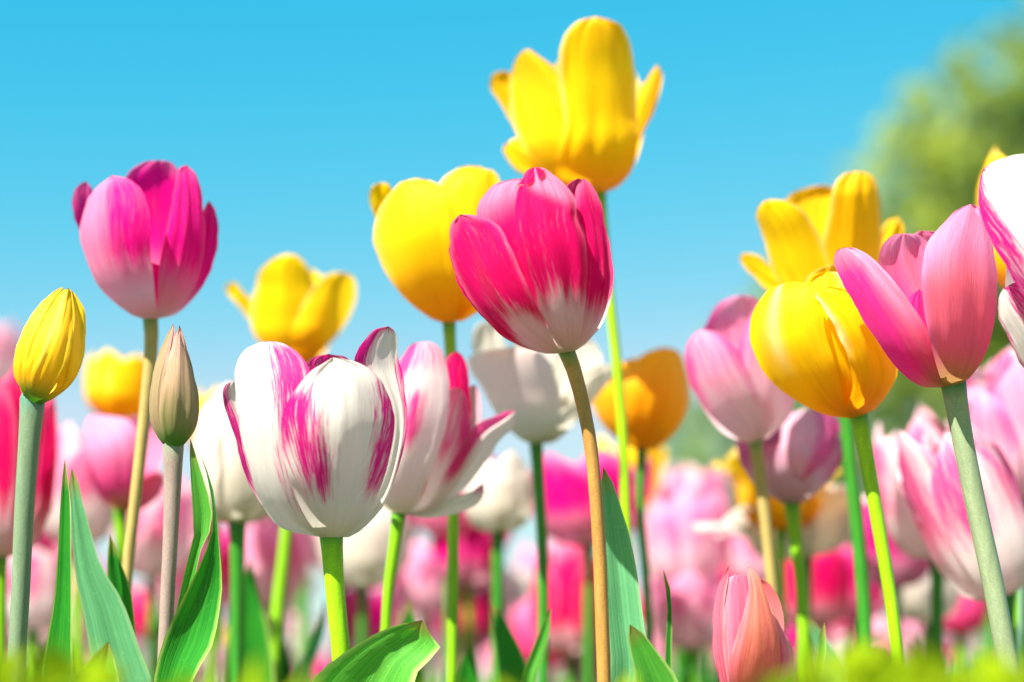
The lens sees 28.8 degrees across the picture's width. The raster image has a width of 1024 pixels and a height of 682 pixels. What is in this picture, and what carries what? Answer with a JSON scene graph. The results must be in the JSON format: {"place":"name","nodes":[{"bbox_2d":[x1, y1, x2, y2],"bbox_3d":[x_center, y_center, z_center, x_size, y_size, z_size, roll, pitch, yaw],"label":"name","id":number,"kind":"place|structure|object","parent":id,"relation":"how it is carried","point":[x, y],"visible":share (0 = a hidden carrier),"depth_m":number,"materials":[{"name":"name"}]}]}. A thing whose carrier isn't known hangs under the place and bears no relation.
{"place":"outdoors","nodes":[
{"label":"outdoors","id":0,"kind":"place"},
{"bbox_2d":[193,644,226,681],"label":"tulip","id":1,"kind":"object","parent":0,"point":[200,674],"visible":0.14,"depth_m":1.61,"materials":[{"name":"pink plant"}]},
{"bbox_2d":[429,679,563,681],"bbox_3d":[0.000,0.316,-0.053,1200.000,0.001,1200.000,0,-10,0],"label":"ground","id":2,"kind":"structure","parent":0,"point":[438,680],"depth_m":265.67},
{"bbox_2d":[645,391,890,558],"bbox_3d":[4.679,2.782,34.054,5.354,6.608,3.464,0,-10,0],"label":"tree","id":3,"kind":"object","parent":2,"relation":"on","point":[696,454],"visible":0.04,"depth_m":33.59,"materials":[{"name":"green plant"}]},
{"bbox_2d":[748,1,1023,488],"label":"tree","id":4,"kind":"object","parent":2,"relation":"on","point":[938,159],"visible":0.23,"depth_m":23.73,"materials":[{"name":"green plant"}]},
{"bbox_2d":[0,0,1023,678],"label":"sky","id":5,"kind":"structure","parent":0,"point":[286,115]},
{"bbox_2d":[555,665,563,681],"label":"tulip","id":6,"kind":"object","parent":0,"point":[559,674],"visible":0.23,"depth_m":4.70,"materials":[{"name":"green plant"}]},
{"bbox_2d":[832,643,847,675],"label":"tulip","id":7,"kind":"object","parent":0,"point":[838,650],"visible":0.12,"depth_m":1.33,"materials":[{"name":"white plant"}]},
{"bbox_2d":[944,631,977,672],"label":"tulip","id":8,"kind":"object","parent":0,"point":[949,641],"visible":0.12,"depth_m":1.73,"materials":[{"name":"pink plant"}]},
{"bbox_2d":[981,616,988,655],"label":"tulip","id":9,"kind":"object","parent":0,"point":[984,637],"visible":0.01,"depth_m":2.03,"materials":[{"name":"green plant"}]},
{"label":"soil","id":10,"kind":"structure","parent":0,"visible":0},
{"bbox_2d":[0,319,18,381],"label":"tulip","id":11,"kind":"object","parent":10,"relation":"on","point":[9,336],"visible":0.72,"depth_m":1.74,"materials":[{"name":"pink plant"}]},
{"bbox_2d":[0,368,56,655],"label":"tulip","id":12,"kind":"object","parent":10,"relation":"on","point":[10,393],"visible":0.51,"depth_m":0.90,"materials":[{"name":"pink plant"}]},
{"bbox_2d":[27,629,48,664],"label":"tulip","id":13,"kind":"object","parent":10,"relation":"on","point":[43,637],"visible":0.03,"depth_m":1.67,"materials":[{"name":"pink plant"}]},
{"bbox_2d":[7,545,73,674],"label":"tulip","id":14,"kind":"object","parent":10,"relation":"on","point":[43,576],"visible":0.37,"depth_m":1.14,"materials":[{"name":"pink plant"}]},
{"bbox_2d":[34,528,57,557],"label":"tulip","id":15,"kind":"object","parent":10,"relation":"on","point":[46,542],"visible":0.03,"depth_m":1.59,"materials":[{"name":"pink plant"}]},
{"bbox_2d":[8,287,117,681],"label":"tulip bud","id":16,"kind":"object","parent":10,"relation":"on","point":[49,354],"visible":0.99,"depth_m":0.70,"materials":[{"name":"yellow plant"}]},
{"bbox_2d":[71,545,73,658],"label":"tulip","id":17,"kind":"object","parent":10,"relation":"on","point":[72,615],"depth_m":1.44,"materials":[{"name":"pink plant"}]},
{"bbox_2d":[45,421,113,667],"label":"tulip","id":18,"kind":"object","parent":10,"relation":"on","point":[72,451],"visible":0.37,"depth_m":1.11,"materials":[{"name":"pink plant"}]},
{"bbox_2d":[84,622,88,658],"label":"tulip","id":19,"kind":"object","parent":10,"relation":"on","point":[86,649],"visible":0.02,"depth_m":1.85,"materials":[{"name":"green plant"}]},
{"bbox_2d":[84,348,143,418],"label":"tulip","id":20,"kind":"object","parent":10,"relation":"on","point":[112,383],"visible":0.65,"depth_m":1.09,"materials":[{"name":"yellow plant"}]},
{"bbox_2d":[84,414,163,563],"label":"tulip","id":21,"kind":"object","parent":10,"relation":"on","point":[110,442],"visible":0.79,"depth_m":0.92,"materials":[{"name":"pink plant"}]},
{"bbox_2d":[131,583,148,669],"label":"tulip","id":22,"kind":"object","parent":10,"relation":"on","point":[140,599],"visible":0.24,"depth_m":1.76,"materials":[{"name":"pink plant"}]},
{"bbox_2d":[72,160,218,635],"bbox_3d":[-0.158,0.195,0.784,0.054,0.538,0.115,4,-10,-22],"label":"tulip","id":23,"kind":"object","parent":10,"relation":"on","point":[148,230],"visible":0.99,"depth_m":0.78,"materials":[{"name":"pink plant"}]},
{"bbox_2d":[69,325,221,681],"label":"tulip bud","id":24,"kind":"object","parent":10,"relation":"on","point":[186,632],"visible":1,"depth_m":0.71,"materials":[{"name":"green plant"}]},
{"bbox_2d":[111,480,193,681],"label":"tulip","id":25,"kind":"object","parent":10,"relation":"on","point":[148,555],"visible":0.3,"depth_m":1.19,"materials":[{"name":"pink plant"}]},
{"bbox_2d":[158,543,206,614],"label":"tulip","id":26,"kind":"object","parent":10,"relation":"on","point":[179,578],"visible":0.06,"depth_m":1.24,"materials":[{"name":"pink plant"}]},
{"bbox_2d":[146,527,228,581],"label":"tulip","id":27,"kind":"object","parent":10,"relation":"on","point":[223,537],"visible":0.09,"depth_m":1.38,"materials":[{"name":"pink plant"}]},
{"bbox_2d":[189,386,219,681],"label":"tulip","id":28,"kind":"object","parent":10,"relation":"on","point":[212,662],"visible":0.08,"depth_m":1.15,"materials":[{"name":"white plant"}]},
{"bbox_2d":[205,522,230,681],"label":"tulip","id":29,"kind":"object","parent":10,"relation":"on","point":[225,563],"visible":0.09,"depth_m":1.39,"materials":[{"name":"pink plant"}]},
{"bbox_2d":[219,606,230,645],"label":"tulip","id":30,"kind":"object","parent":10,"relation":"on","point":[220,617],"visible":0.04,"depth_m":2.43,"materials":[{"name":"green plant"}]},
{"bbox_2d":[220,591,230,647],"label":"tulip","id":31,"kind":"object","parent":10,"relation":"on","point":[225,604],"visible":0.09,"depth_m":1.99,"materials":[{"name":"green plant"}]},
{"bbox_2d":[193,379,266,681],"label":"tulip","id":32,"kind":"object","parent":10,"relation":"on","point":[239,506],"visible":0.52,"depth_m":0.89,"materials":[{"name":"white plant"}]},
{"bbox_2d":[246,514,295,681],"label":"tulip","id":33,"kind":"object","parent":10,"relation":"on","point":[287,669],"visible":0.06,"depth_m":1.37,"materials":[{"name":"pink plant"}]},
{"bbox_2d":[245,521,305,631],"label":"tulip","id":34,"kind":"object","parent":10,"relation":"on","point":[262,546],"visible":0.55,"depth_m":1.19,"materials":[{"name":"pink plant"}]},
{"bbox_2d":[262,562,316,642],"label":"tulip","id":35,"kind":"object","parent":10,"relation":"on","point":[290,607],"visible":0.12,"depth_m":1.57,"materials":[{"name":"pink plant"}]},
{"bbox_2d":[223,254,356,681],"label":"tulip","id":36,"kind":"object","parent":10,"relation":"on","point":[299,306],"visible":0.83,"depth_m":0.95,"materials":[{"name":"yellow plant"}]},
{"bbox_2d":[290,613,297,627],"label":"tulip","id":37,"kind":"object","parent":10,"relation":"on","point":[293,619],"visible":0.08,"depth_m":2.81,"materials":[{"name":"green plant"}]},
{"bbox_2d":[290,626,318,665],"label":"tulip","id":38,"kind":"object","parent":10,"relation":"on","point":[294,637],"visible":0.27,"depth_m":2.46,"materials":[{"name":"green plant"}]},
{"bbox_2d":[298,559,312,681],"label":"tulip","id":39,"kind":"object","parent":10,"relation":"on","point":[303,617],"visible":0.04,"depth_m":1.28,"materials":[{"name":"green plant"}]},
{"bbox_2d":[295,610,319,630],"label":"tulip","id":40,"kind":"object","parent":10,"relation":"on","point":[314,618],"visible":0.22,"depth_m":3.57,"materials":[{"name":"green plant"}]},
{"bbox_2d":[300,534,321,568],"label":"tulip","id":41,"kind":"object","parent":10,"relation":"on","point":[310,545],"visible":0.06,"depth_m":1.20,"materials":[{"name":"pink plant"}]},
{"bbox_2d":[311,654,331,679],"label":"tulip","id":42,"kind":"object","parent":10,"relation":"on","point":[321,662],"visible":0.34,"depth_m":2.38,"materials":[{"name":"pink plant"}]},
{"bbox_2d":[222,326,439,681],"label":"tulip","id":43,"kind":"object","parent":10,"relation":"on","point":[320,440],"visible":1,"depth_m":0.70,"materials":[{"name":"white plant"}]},
{"bbox_2d":[316,507,410,643],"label":"tulip","id":44,"kind":"object","parent":10,"relation":"on","point":[365,549],"visible":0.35,"depth_m":1.13,"materials":[{"name":"white plant"}]},
{"bbox_2d":[345,586,397,647],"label":"tulip","id":45,"kind":"object","parent":10,"relation":"on","point":[375,595],"visible":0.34,"depth_m":1.49,"materials":[{"name":"pink plant"}]},
{"bbox_2d":[401,515,419,622],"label":"tulip","id":46,"kind":"object","parent":10,"relation":"on","point":[412,523],"visible":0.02,"depth_m":1.41,"materials":[{"name":"pink plant"}]},
{"bbox_2d":[394,537,444,681],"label":"tulip","id":47,"kind":"object","parent":10,"relation":"on","point":[419,582],"visible":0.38,"depth_m":1.37,"materials":[{"name":"pink plant"}]},
{"bbox_2d":[398,609,445,662],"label":"tulip","id":48,"kind":"object","parent":10,"relation":"on","point":[436,635],"visible":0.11,"depth_m":1.56,"materials":[{"name":"pink plant"}]},
{"bbox_2d":[369,166,499,681],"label":"tulip","id":49,"kind":"object","parent":10,"relation":"on","point":[416,217],"visible":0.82,"depth_m":0.82,"materials":[{"name":"yellow plant"}]},
{"bbox_2d":[381,342,516,681],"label":"tulip","id":50,"kind":"object","parent":10,"relation":"on","point":[452,440],"visible":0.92,"depth_m":0.80,"materials":[{"name":"white plant"}]},
{"bbox_2d":[414,456,497,681],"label":"tulip","id":51,"kind":"object","parent":10,"relation":"on","point":[437,526],"visible":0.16,"depth_m":1.23,"materials":[{"name":"pink plant"}]},
{"bbox_2d":[438,583,491,657],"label":"tulip","id":52,"kind":"object","parent":10,"relation":"on","point":[482,626],"visible":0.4,"depth_m":1.44,"materials":[{"name":"pink plant"}]},
{"bbox_2d":[430,527,513,654],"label":"tulip","id":53,"kind":"object","parent":10,"relation":"on","point":[475,558],"visible":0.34,"depth_m":1.24,"materials":[{"name":"pink plant"}]},
{"bbox_2d":[475,650,484,681],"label":"tulip","id":54,"kind":"object","parent":10,"relation":"on","point":[479,653],"visible":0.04,"depth_m":2.42,"materials":[{"name":"pink plant"}]},
{"bbox_2d":[482,641,491,681],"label":"tulip","id":55,"kind":"object","parent":10,"relation":"on","point":[487,663],"visible":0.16,"depth_m":1.76,"materials":[{"name":"pink plant"}]},
{"bbox_2d":[0,628,1023,681],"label":"ground cover","id":56,"kind":"object","parent":10,"relation":"on","point":[920,662],"visible":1,"depth_m":0.42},
{"bbox_2d":[491,562,535,627],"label":"tulip","id":57,"kind":"object","parent":10,"relation":"on","point":[518,586],"visible":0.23,"depth_m":1.49,"materials":[{"name":"white plant"}]},
{"bbox_2d":[510,595,563,668],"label":"tulip","id":58,"kind":"object","parent":10,"relation":"on","point":[522,630],"visible":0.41,"depth_m":1.38,"materials":[{"name":"pink plant"}]},
{"bbox_2d":[467,321,612,681],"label":"tulip","id":59,"kind":"object","parent":10,"relation":"on","point":[532,388],"visible":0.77,"depth_m":0.88,"materials":[{"name":"white plant"}]},
{"bbox_2d":[516,540,564,681],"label":"tulip","id":60,"kind":"object","parent":10,"relation":"on","point":[527,558],"visible":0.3,"depth_m":1.54,"materials":[{"name":"pink plant"}]},
{"bbox_2d":[449,167,677,681],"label":"tulip","id":61,"kind":"object","parent":10,"relation":"on","point":[530,256],"visible":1,"depth_m":0.69,"materials":[{"name":"pink plant"}]},
{"bbox_2d":[531,544,595,681],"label":"tulip","id":62,"kind":"object","parent":10,"relation":"on","point":[566,597],"visible":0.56,"depth_m":1.21,"materials":[{"name":"pink plant"}]},
{"bbox_2d":[549,541,582,556],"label":"tulip","id":63,"kind":"object","parent":10,"relation":"on","point":[579,549],"visible":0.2,"depth_m":2.39,"materials":[{"name":"pink plant"}]},
{"bbox_2d":[490,16,662,538],"bbox_3d":[0.049,0.167,0.863,0.070,0.620,0.137,-6,-12,34],"label":"tulip","id":64,"kind":"object","parent":10,"relation":"on","point":[583,107],"visible":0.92,"depth_m":0.86,"materials":[{"name":"yellow plant"}]},
{"bbox_2d":[576,648,596,681],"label":"tulip","id":65,"kind":"object","parent":10,"relation":"on","point":[580,670],"visible":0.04,"depth_m":1.23,"materials":[{"name":"green plant"}]},
{"bbox_2d":[463,448,716,681],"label":"tulip","id":66,"kind":"object","parent":10,"relation":"on","point":[501,507],"visible":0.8,"depth_m":0.99,"materials":[{"name":"white plant"}]},
{"bbox_2d":[530,448,651,681],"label":"tulip","id":67,"kind":"object","parent":10,"relation":"on","point":[567,504],"visible":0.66,"depth_m":1.08,"materials":[{"name":"pink plant"}]},
{"bbox_2d":[521,347,689,681],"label":"tulip","id":68,"kind":"object","parent":10,"relation":"on","point":[656,390],"visible":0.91,"depth_m":0.93,"materials":[{"name":"orange plant"}]},
{"bbox_2d":[653,628,673,670],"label":"tulip","id":69,"kind":"object","parent":10,"relation":"on","point":[659,645],"visible":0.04,"depth_m":1.45,"materials":[{"name":"pink plant"}]},
{"bbox_2d":[645,510,682,681],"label":"tulip","id":70,"kind":"object","parent":10,"relation":"on","point":[678,661],"visible":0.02,"depth_m":1.33,"materials":[{"name":"green plant"}]},
{"bbox_2d":[641,568,731,681],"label":"tulip","id":71,"kind":"object","parent":10,"relation":"on","point":[693,595],"visible":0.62,"depth_m":1.17,"materials":[{"name":"pink plant"}]},
{"bbox_2d":[597,434,794,664],"bbox_3d":[0.102,0.304,1.261,0.183,0.482,0.135,0,-10,0],"label":"tulip","id":72,"kind":"object","parent":10,"relation":"on","point":[656,457],"visible":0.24,"depth_m":1.24,"materials":[{"name":"yellow plant"}]},
{"bbox_2d":[672,576,720,681],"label":"tulip","id":73,"kind":"object","parent":10,"relation":"on","point":[699,664],"visible":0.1,"depth_m":1.25,"materials":[{"name":"green plant"}]},
{"bbox_2d":[660,463,733,681],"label":"tulip","id":74,"kind":"object","parent":10,"relation":"on","point":[694,481],"visible":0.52,"depth_m":1.56,"materials":[{"name":"pink plant"}]},
{"bbox_2d":[703,564,723,681],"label":"tulip","id":75,"kind":"object","parent":10,"relation":"on","point":[720,575],"visible":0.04,"depth_m":1.82,"materials":[{"name":"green plant"}]},
{"bbox_2d":[708,556,728,681],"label":"tulip","id":76,"kind":"object","parent":10,"relation":"on","point":[713,675],"visible":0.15,"depth_m":2.31,"materials":[{"name":"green plant"}]},
{"bbox_2d":[646,481,798,679],"bbox_3d":[0.131,0.312,1.208,0.139,0.450,0.118,0,-10,0],"label":"tulip","id":77,"kind":"object","parent":10,"relation":"on","point":[677,545],"visible":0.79,"depth_m":1.19,"materials":[{"name":"pink plant"}]},
{"bbox_2d":[727,527,765,580],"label":"tulip","id":78,"kind":"object","parent":10,"relation":"on","point":[742,555],"visible":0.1,"depth_m":1.19,"materials":[{"name":"pink plant"}]},
{"bbox_2d":[713,566,793,681],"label":"tulip bud","id":79,"kind":"object","parent":10,"relation":"on","point":[750,639],"visible":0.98,"depth_m":0.71,"materials":[{"name":"pink plant"}]},
{"bbox_2d":[685,295,832,674],"bbox_3d":[0.116,0.227,0.842,0.058,0.495,0.114,-7,-12,36],"label":"tulip","id":80,"kind":"object","parent":10,"relation":"on","point":[740,395],"visible":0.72,"depth_m":0.84,"materials":[{"name":"pink plant"}]},
{"bbox_2d":[713,448,840,634],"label":"tulip","id":81,"kind":"object","parent":10,"relation":"on","point":[744,485],"visible":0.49,"depth_m":1.02,"materials":[{"name":"yellow plant"}]},
{"bbox_2d":[691,484,866,651],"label":"tulip","id":82,"kind":"object","parent":10,"relation":"on","point":[827,530],"visible":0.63,"depth_m":1.03,"materials":[{"name":"white plant"}]},
{"bbox_2d":[735,408,842,681],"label":"tulip","id":83,"kind":"object","parent":10,"relation":"on","point":[803,452],"visible":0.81,"depth_m":0.88,"materials":[{"name":"pink plant"}]},
{"bbox_2d":[786,623,829,676],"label":"tulip","id":84,"kind":"object","parent":10,"relation":"on","point":[792,634],"visible":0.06,"depth_m":1.44,"materials":[{"name":"pink plant"}]},
{"bbox_2d":[786,547,851,660],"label":"tulip","id":85,"kind":"object","parent":10,"relation":"on","point":[831,582],"visible":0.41,"depth_m":1.18,"materials":[{"name":"pink plant"}]},
{"bbox_2d":[740,171,903,646],"bbox_3d":[0.151,0.201,0.856,0.063,0.550,0.137,-7,-12,35],"label":"tulip","id":86,"kind":"object","parent":10,"relation":"on","point":[806,232],"visible":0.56,"depth_m":0.85,"materials":[{"name":"yellow plant"}]},
{"bbox_2d":[750,264,903,675],"bbox_3d":[0.142,0.214,0.747,0.051,0.489,0.121,-9,-13,42],"label":"tulip","id":87,"kind":"object","parent":10,"relation":"on","point":[816,346],"visible":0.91,"depth_m":0.74,"materials":[{"name":"yellow plant"}]},
{"bbox_2d":[833,621,847,642],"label":"tulip","id":88,"kind":"object","parent":10,"relation":"on","point":[840,631],"visible":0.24,"depth_m":4.86,"materials":[{"name":"pink plant"}]},
{"bbox_2d":[841,544,884,675],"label":"tulip","id":89,"kind":"object","parent":10,"relation":"on","point":[850,618],"visible":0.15,"depth_m":1.24,"materials":[{"name":"pink plant"}]},
{"bbox_2d":[872,617,904,642],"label":"tulip","id":90,"kind":"object","parent":10,"relation":"on","point":[879,625],"visible":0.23,"depth_m":1.60,"materials":[{"name":"pink plant"}]},
{"bbox_2d":[872,634,910,655],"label":"tulip","id":91,"kind":"object","parent":10,"relation":"on","point":[906,646],"visible":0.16,"depth_m":1.24,"materials":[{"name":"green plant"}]},
{"bbox_2d":[862,499,929,626],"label":"tulip","id":92,"kind":"object","parent":10,"relation":"on","point":[908,571],"visible":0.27,"depth_m":1.11,"materials":[{"name":"pink plant"}]},
{"bbox_2d":[902,619,920,638],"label":"tulip","id":93,"kind":"object","parent":10,"relation":"on","point":[909,625],"visible":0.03,"depth_m":1.84,"materials":[{"name":"pink plant"}]},
{"bbox_2d":[873,404,950,674],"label":"tulip","id":94,"kind":"object","parent":10,"relation":"on","point":[903,534],"visible":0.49,"depth_m":0.98,"materials":[{"name":"pink plant"}]},
{"bbox_2d":[834,204,1018,664],"bbox_3d":[0.178,0.202,0.711,0.124,0.500,0.048,9,-13,-44],"label":"tulip","id":95,"kind":"object","parent":10,"relation":"on","point":[925,302],"visible":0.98,"depth_m":0.71,"materials":[{"name":"pink plant"}]},
{"bbox_2d":[902,572,960,648],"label":"tulip","id":96,"kind":"object","parent":10,"relation":"on","point":[916,603],"visible":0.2,"depth_m":1.18,"materials":[{"name":"white plant"}]},
{"bbox_2d":[944,647,950,673],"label":"tulip","id":97,"kind":"object","parent":10,"relation":"on","point":[948,660],"visible":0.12,"depth_m":3.64,"materials":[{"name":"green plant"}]},
{"bbox_2d":[897,424,1023,634],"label":"tulip","id":98,"kind":"object","parent":10,"relation":"on","point":[929,484],"visible":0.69,"depth_m":0.85,"materials":[{"name":"pink plant"}]},
{"bbox_2d":[944,595,987,668],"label":"tulip","id":99,"kind":"object","parent":10,"relation":"on","point":[969,616],"visible":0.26,"depth_m":1.29,"materials":[{"name":"pink plant"}]},
{"bbox_2d":[967,644,973,672],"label":"tulip","id":100,"kind":"object","parent":10,"relation":"on","point":[970,651],"visible":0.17,"depth_m":5.01,"materials":[{"name":"green plant"}]},
{"bbox_2d":[974,635,978,670],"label":"tulip","id":101,"kind":"object","parent":10,"relation":"on","point":[976,641],"visible":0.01,"depth_m":3.08,"materials":[{"name":"green plant"}]},
{"bbox_2d":[977,146,1005,287],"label":"tulip","id":102,"kind":"object","parent":10,"relation":"on","point":[999,261],"visible":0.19,"depth_m":0.93,"materials":[{"name":"yellow plant"}]},
{"bbox_2d":[966,346,1019,662],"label":"tulip","id":103,"kind":"object","parent":10,"relation":"on","point":[988,378],"visible":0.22,"depth_m":0.99,"materials":[{"name":"pink plant"}]},
{"bbox_2d":[967,360,1023,670],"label":"tulip","id":104,"kind":"object","parent":10,"relation":"on","point":[997,417],"visible":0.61,"depth_m":0.91,"materials":[{"name":"pink plant"}]},
{"bbox_2d":[978,154,1023,367],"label":"tulip","id":105,"kind":"object","parent":10,"relation":"on","point":[1001,196],"visible":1,"depth_m":0.69,"materials":[{"name":"white plant"}]},
{"bbox_2d":[1020,636,1022,670],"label":"tulip","id":106,"kind":"object","parent":10,"relation":"on","point":[1021,651],"visible":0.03,"depth_m":1.44,"materials":[{"name":"green plant"}]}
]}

